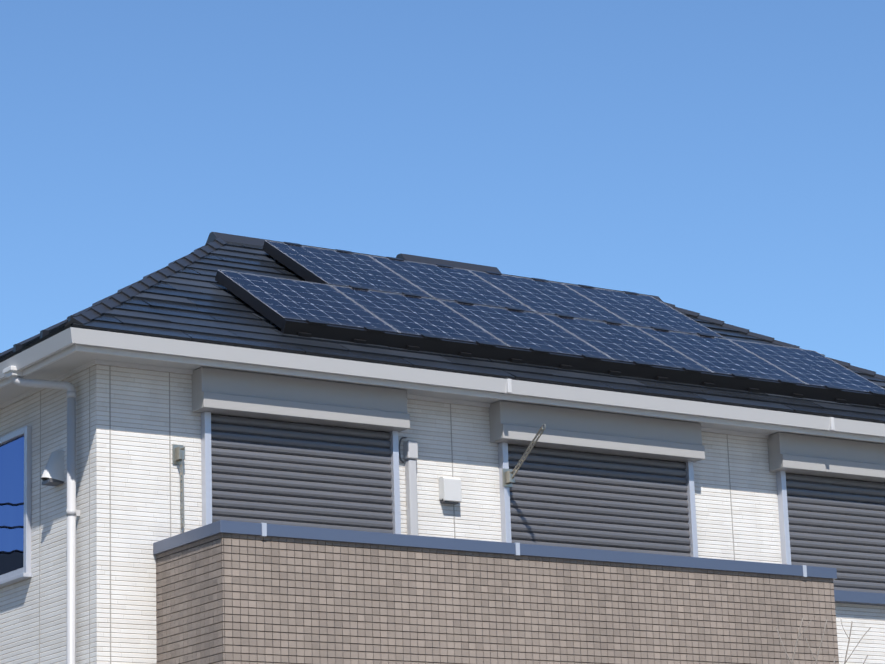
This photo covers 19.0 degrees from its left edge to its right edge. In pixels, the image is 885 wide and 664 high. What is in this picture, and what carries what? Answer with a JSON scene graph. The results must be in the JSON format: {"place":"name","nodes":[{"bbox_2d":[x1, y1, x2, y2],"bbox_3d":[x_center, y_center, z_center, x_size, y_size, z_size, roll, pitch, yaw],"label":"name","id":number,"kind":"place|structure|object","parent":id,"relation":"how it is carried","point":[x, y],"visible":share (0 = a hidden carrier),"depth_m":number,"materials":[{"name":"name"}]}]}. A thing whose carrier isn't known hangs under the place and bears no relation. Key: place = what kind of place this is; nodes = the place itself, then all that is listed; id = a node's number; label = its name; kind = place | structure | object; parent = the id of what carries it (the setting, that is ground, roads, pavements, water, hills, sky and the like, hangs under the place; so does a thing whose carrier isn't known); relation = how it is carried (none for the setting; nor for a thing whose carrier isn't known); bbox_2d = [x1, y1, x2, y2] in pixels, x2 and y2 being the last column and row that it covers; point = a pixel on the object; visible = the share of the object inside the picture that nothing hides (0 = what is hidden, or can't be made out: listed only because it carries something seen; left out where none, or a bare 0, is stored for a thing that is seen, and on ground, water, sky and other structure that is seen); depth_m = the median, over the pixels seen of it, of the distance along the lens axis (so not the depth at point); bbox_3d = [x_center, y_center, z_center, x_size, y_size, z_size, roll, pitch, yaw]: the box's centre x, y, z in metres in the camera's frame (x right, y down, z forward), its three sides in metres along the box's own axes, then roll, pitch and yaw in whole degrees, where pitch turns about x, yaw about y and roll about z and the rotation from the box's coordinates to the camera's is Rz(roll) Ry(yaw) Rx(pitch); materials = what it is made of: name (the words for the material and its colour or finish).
{"place":"outdoors","nodes":[
{"label":"outdoors","id":0,"kind":"place"},
{"bbox_2d":[0,0,884,375],"label":"sky","id":1,"kind":"structure","parent":0,"point":[723,160],"materials":[{"name":"blue"}]},
{"bbox_2d":[220,240,883,388],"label":"solar panel edge trim","id":2,"kind":"structure","parent":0,"point":[524,311],"depth_m":21.76,"materials":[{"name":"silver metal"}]},
{"bbox_2d":[776,628,791,663],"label":"twig","id":3,"kind":"object","parent":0,"point":[783,646],"visible":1,"depth_m":8.95,"materials":[{"name":"brown plant"}]},
{"bbox_2d":[791,616,803,662],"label":"twig","id":4,"kind":"object","parent":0,"point":[797,640],"visible":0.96,"depth_m":9.02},
{"bbox_2d":[815,619,827,663],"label":"twig","id":5,"kind":"object","parent":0,"point":[821,641],"visible":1,"depth_m":9.16,"materials":[{"name":"plant"}]},
{"bbox_2d":[844,621,852,662],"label":"twig","id":6,"kind":"object","parent":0,"point":[848,641],"visible":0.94,"depth_m":9.31,"materials":[{"name":"brown plant"}]},
{"bbox_2d":[844,627,870,663],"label":"twig","id":7,"kind":"object","parent":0,"point":[857,644],"visible":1,"depth_m":9.25,"materials":[{"name":"brown plant"}]},
{"label":"ground","id":8,"kind":"structure","parent":0,"visible":0},
{"bbox_2d":[0,364,884,663],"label":"house walls","id":9,"kind":"structure","parent":8,"relation":"on","point":[152,412],"depth_m":18.59,"materials":[{"name":"white"}]},
{"bbox_2d":[0,425,31,587],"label":"side window frame","id":10,"kind":"object","parent":9,"relation":"attached to","point":[17,575],"visible":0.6,"depth_m":18.94,"materials":[{"name":"silver metal"}]},
{"bbox_2d":[0,435,23,574],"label":"side window glass","id":11,"kind":"object","parent":10,"relation":"in","point":[11,504],"visible":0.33,"depth_m":19.16,"materials":[{"name":"blue glass"}]},
{"bbox_2d":[11,376,75,390],"bbox_3d":[-2.790,0.363,18.495,0.060,0.240,0.492,37,-41,-68],"label":"drainpipe","id":12,"kind":"object","parent":9,"relation":"attached to","point":[46,384],"visible":0.77,"depth_m":18.47,"materials":[{"name":"white plastic"}]},
{"bbox_2d":[66,391,76,397],"bbox_3d":[-2.580,0.438,18.410,0.070,0.044,0.070,7,-17,-33],"label":"downpipe band","id":13,"kind":"object","parent":12,"relation":"attached to","point":[71,393],"visible":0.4,"depth_m":18.38,"materials":[{"name":"grey plastic"}]},
{"bbox_2d":[41,451,64,480],"bbox_3d":[-2.743,0.947,18.544,0.143,0.220,0.156,7,-17,-33],"label":"vent hood","id":14,"kind":"object","parent":9,"relation":"attached to","point":[54,468],"visible":0.87,"depth_m":18.51,"materials":[{"name":"white paint"}]},
{"bbox_2d":[42,478,63,485],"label":"vent hood shadow","id":15,"kind":"object","parent":9,"relation":"attached to","point":[51,482],"visible":1,"depth_m":18.50},
{"bbox_2d":[66,397,75,663],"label":"downpipe","id":16,"kind":"object","parent":9,"relation":"attached to","point":[71,538],"visible":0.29,"depth_m":18.15,"materials":[{"name":"grey plastic"}]},
{"bbox_2d":[66,509,75,515],"bbox_3d":[-2.553,1.243,18.209,0.070,0.044,0.070,7,-17,-33],"label":"pipe clamp","id":17,"kind":"object","parent":16,"relation":"attached to","point":[70,511],"visible":0.88,"depth_m":18.18,"materials":[{"name":"grey plastic"}]},
{"bbox_2d":[172,444,184,464],"bbox_3d":[-1.828,0.848,18.438,0.084,0.140,0.070,7,-17,-33],"label":"pole bracket base","id":18,"kind":"object","parent":9,"relation":"attached to","point":[177,450],"visible":0.94,"depth_m":18.44,"materials":[{"name":"beige plastic"}]},
{"bbox_2d":[180,452,184,527],"bbox_3d":[-1.806,1.094,18.355,0.008,0.531,0.053,7,-17,-33],"label":"conduit","id":19,"kind":"object","parent":18,"relation":"attached to","point":[182,490],"visible":0.96,"depth_m":18.35,"materials":[{"name":"grey plastic"}]},
{"bbox_2d":[192,367,409,431],"bbox_3d":[-1.004,0.492,19.031,1.710,0.294,0.178,7,-17,-33],"label":"shutter box","id":20,"kind":"object","parent":9,"relation":"attached to","point":[259,396],"visible":0.92,"depth_m":18.94,"materials":[{"name":"white metal"}]},
{"bbox_2d":[201,411,400,533],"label":"shutter guide rails","id":21,"kind":"object","parent":9,"relation":"attached to","point":[206,468],"visible":0.58,"depth_m":18.58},
{"bbox_2d":[211,414,393,533],"bbox_3d":[-0.998,1.238,18.912,1.520,1.210,0.025,7,-17,-33],"label":"roller shutter","id":22,"kind":"object","parent":21,"relation":"in","point":[243,439],"visible":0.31,"depth_m":18.95,"materials":[{"name":"grey metal"}]},
{"bbox_2d":[39,365,734,663],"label":"wall seams","id":23,"kind":"object","parent":9,"relation":"attached to","point":[170,496],"depth_m":18.32,"materials":[{"name":"grey"}]},
{"bbox_2d":[403,440,418,535],"bbox_3d":[-0.216,1.406,19.381,0.090,1.240,0.075,7,-17,-33],"label":"pipe duct cover","id":24,"kind":"object","parent":9,"relation":"attached to","point":[410,447],"visible":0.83,"depth_m":19.43,"materials":[{"name":"grey plastic"}]},
{"bbox_2d":[399,437,406,462],"bbox_3d":[-0.293,0.868,19.508,0.069,0.199,0.012,7,-17,-33],"label":"duct cable","id":25,"kind":"object","parent":24,"relation":"attached to","point":[401,460],"visible":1,"depth_m":19.48,"materials":[{"name":"grey plastic"}]},
{"bbox_2d":[0,327,884,436],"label":"gutter","id":26,"kind":"object","parent":9,"relation":"on","point":[48,347],"visible":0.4,"depth_m":19.28,"materials":[{"name":"grey plastic"}]},
{"bbox_2d":[3,366,22,378],"bbox_3d":[-3.009,0.285,18.576,0.105,0.065,0.140,7,-17,-33],"label":"gutter outlet","id":27,"kind":"object","parent":26,"relation":"attached to","point":[10,371],"visible":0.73,"depth_m":18.53,"materials":[{"name":"white plastic"}]},
{"bbox_2d":[503,379,834,431],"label":"gutter joints","id":28,"kind":"object","parent":26,"relation":"attached to","point":[509,391],"visible":0.67,"depth_m":19.73,"materials":[{"name":"white plastic"}]},
{"bbox_2d":[0,344,884,442],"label":"fascia","id":29,"kind":"structure","parent":9,"relation":"on","point":[51,359],"depth_m":19.35,"materials":[{"name":"white paint"}]},
{"bbox_2d":[0,351,884,443],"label":"soffit board","id":30,"kind":"object","parent":9,"relation":"on","point":[66,364],"depth_m":19.04,"materials":[{"name":"white paint"}]},
{"bbox_2d":[0,359,767,438],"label":"soffit trim","id":31,"kind":"structure","parent":30,"relation":"attached to","point":[190,372],"depth_m":19.20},
{"bbox_2d":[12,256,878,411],"bbox_3d":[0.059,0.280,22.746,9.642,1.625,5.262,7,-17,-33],"label":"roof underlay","id":32,"kind":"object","parent":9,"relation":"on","point":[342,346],"depth_m":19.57,"materials":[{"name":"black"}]},
{"bbox_2d":[0,310,87,362],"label":"roof slates","id":33,"kind":"object","parent":32,"relation":"on","point":[38,339],"visible":0.33,"depth_m":18.62,"materials":[{"name":"black stone"}]},
{"bbox_2d":[13,315,76,353],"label":"snow guards","id":34,"kind":"object","parent":33,"relation":"on","point":[43,333],"visible":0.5,"depth_m":18.77,"materials":[{"name":"black metal"}]},
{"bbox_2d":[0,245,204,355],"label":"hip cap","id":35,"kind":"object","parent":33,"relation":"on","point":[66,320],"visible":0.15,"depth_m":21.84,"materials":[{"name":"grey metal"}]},
{"bbox_2d":[65,238,226,327],"bbox_3d":[-2.141,-0.408,19.827,0.132,1.665,3.736,-5,-14,11],"label":"hip cap","id":36,"kind":"object","parent":33,"relation":"on","point":[112,302],"visible":0.85,"depth_m":19.42,"materials":[{"name":"black tile"}]},
{"bbox_2d":[72,243,884,422],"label":"roof slates","id":37,"kind":"object","parent":32,"relation":"on","point":[166,300],"visible":0.23,"depth_m":19.74,"materials":[{"name":"black tile"}]},
{"bbox_2d":[205,232,662,301],"bbox_3d":[0.033,-0.513,22.945,4.620,0.117,0.230,7,-17,-33],"label":"ridge cap","id":38,"kind":"object","parent":37,"relation":"on","point":[239,240],"visible":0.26,"depth_m":21.80,"materials":[{"name":"grey metal"}]},
{"bbox_2d":[396,253,502,274],"bbox_3d":[0.044,-0.544,22.961,1.000,0.145,0.260,7,-17,-33],"label":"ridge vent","id":39,"kind":"object","parent":38,"relation":"on","point":[435,261],"visible":0.32,"depth_m":22.89,"materials":[{"name":"grey metal"}]},
{"bbox_2d":[215,241,884,407],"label":"solar panel frames","id":40,"kind":"structure","parent":37,"relation":"on","point":[360,335],"depth_m":20.57,"materials":[{"name":"metal"}]},
{"bbox_2d":[220,241,884,392],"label":"solar panels","id":41,"kind":"object","parent":40,"relation":"in","point":[293,299],"visible":1,"depth_m":21.57,"materials":[{"name":"blue glass"}]},
{"bbox_2d":[284,242,884,395],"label":"solar panel clips","id":42,"kind":"object","parent":40,"relation":"attached to","point":[546,351],"visible":0.85,"depth_m":21.42,"materials":[{"name":"metal"}]},
{"bbox_2d":[661,301,884,379],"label":"hip cap","id":43,"kind":"object","parent":37,"relation":"on","point":[770,340],"visible":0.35,"depth_m":23.81,"materials":[{"name":"grey metal"}]},
{"bbox_2d":[74,327,884,423],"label":"roof drip edge","id":44,"kind":"object","parent":32,"relation":"on","point":[463,373],"visible":0.15,"depth_m":19.50,"materials":[{"name":"black metal"}]},
{"bbox_2d":[439,476,461,501],"bbox_3d":[0.057,1.169,19.632,0.155,0.185,0.075,7,-17,-33],"label":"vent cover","id":45,"kind":"object","parent":9,"relation":"attached to","point":[449,488],"visible":1,"depth_m":19.60,"materials":[{"name":"white paint"}]},
{"bbox_2d":[441,500,458,504],"bbox_3d":[0.054,1.258,19.618,0.125,0.025,0.045,7,-17,-33],"label":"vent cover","id":46,"kind":"object","parent":45,"relation":"attached to","point":[448,502],"visible":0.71,"depth_m":19.60,"materials":[{"name":"grey plastic"}]},
{"bbox_2d":[489,401,704,461],"bbox_3d":[1.211,0.776,20.462,1.935,0.294,0.178,7,-17,-33],"label":"shutter box","id":47,"kind":"object","parent":9,"relation":"attached to","point":[513,423],"visible":0.96,"depth_m":20.36,"materials":[{"name":"white metal"}]},
{"bbox_2d":[498,442,697,556],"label":"shutter guide rails","id":48,"kind":"object","parent":9,"relation":"attached to","point":[505,499],"visible":0.48,"depth_m":19.97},
{"bbox_2d":[502,468,514,487],"bbox_3d":[0.504,1.091,19.884,0.084,0.140,0.070,7,-17,-33],"label":"pole bracket","id":49,"kind":"object","parent":48,"relation":"attached to","point":[508,480],"visible":0.9,"depth_m":19.88,"materials":[{"name":"beige plastic"}]},
{"bbox_2d":[511,426,543,478],"bbox_3d":[0.626,0.906,19.731,0.008,0.331,0.463,7,-17,-33],"label":"laundry pole bracket","id":50,"kind":"object","parent":48,"relation":"attached to","point":[526,452],"visible":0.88,"depth_m":19.72,"materials":[{"name":"grey metal"}]},
{"bbox_2d":[508,444,690,556],"bbox_3d":[1.217,1.522,20.343,1.745,1.210,0.025,7,-17,-33],"label":"roller shutter","id":51,"kind":"object","parent":48,"relation":"attached to","point":[649,511],"visible":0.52,"depth_m":20.39,"materials":[{"name":"grey metal"}]},
{"bbox_2d":[776,471,790,564],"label":"shutter rails","id":52,"kind":"object","parent":9,"relation":"attached to","point":[783,517],"visible":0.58,"depth_m":21.37,"materials":[{"name":"grey metal"}]},
{"bbox_2d":[786,473,884,593],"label":"roller shutter","id":53,"kind":"object","parent":52,"relation":"attached to","point":[863,554],"visible":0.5,"depth_m":21.70,"materials":[{"name":"grey metal"}]},
{"bbox_2d":[767,432,884,482],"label":"shutter box","id":54,"kind":"object","parent":9,"relation":"attached to","point":[821,456],"visible":0.94,"depth_m":21.63,"materials":[{"name":"white metal"}]},
{"bbox_2d":[834,590,884,605],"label":"window sill","id":55,"kind":"structure","parent":9,"relation":"attached to","point":[861,598],"depth_m":21.59,"materials":[{"name":"silver metal"}]},
{"bbox_2d":[156,533,838,663],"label":"balcony wall","id":56,"kind":"structure","parent":8,"relation":"on","point":[223,598],"depth_m":18.35,"materials":[{"name":"brown tile"}]},
{"bbox_2d":[153,520,836,579],"bbox_3d":[0.519,1.672,19.258,5.374,0.083,0.964,7,-17,-33],"label":"parapet cap","id":57,"kind":"object","parent":56,"relation":"on","point":[286,531],"visible":0.73,"depth_m":18.53,"materials":[{"name":"grey metal"}]},
{"bbox_2d":[260,523,806,576],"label":"parapet cap joints","id":58,"kind":"object","parent":57,"relation":"attached to","point":[264,531],"visible":0.31,"depth_m":18.70,"materials":[{"name":"grey metal"}]}
]}

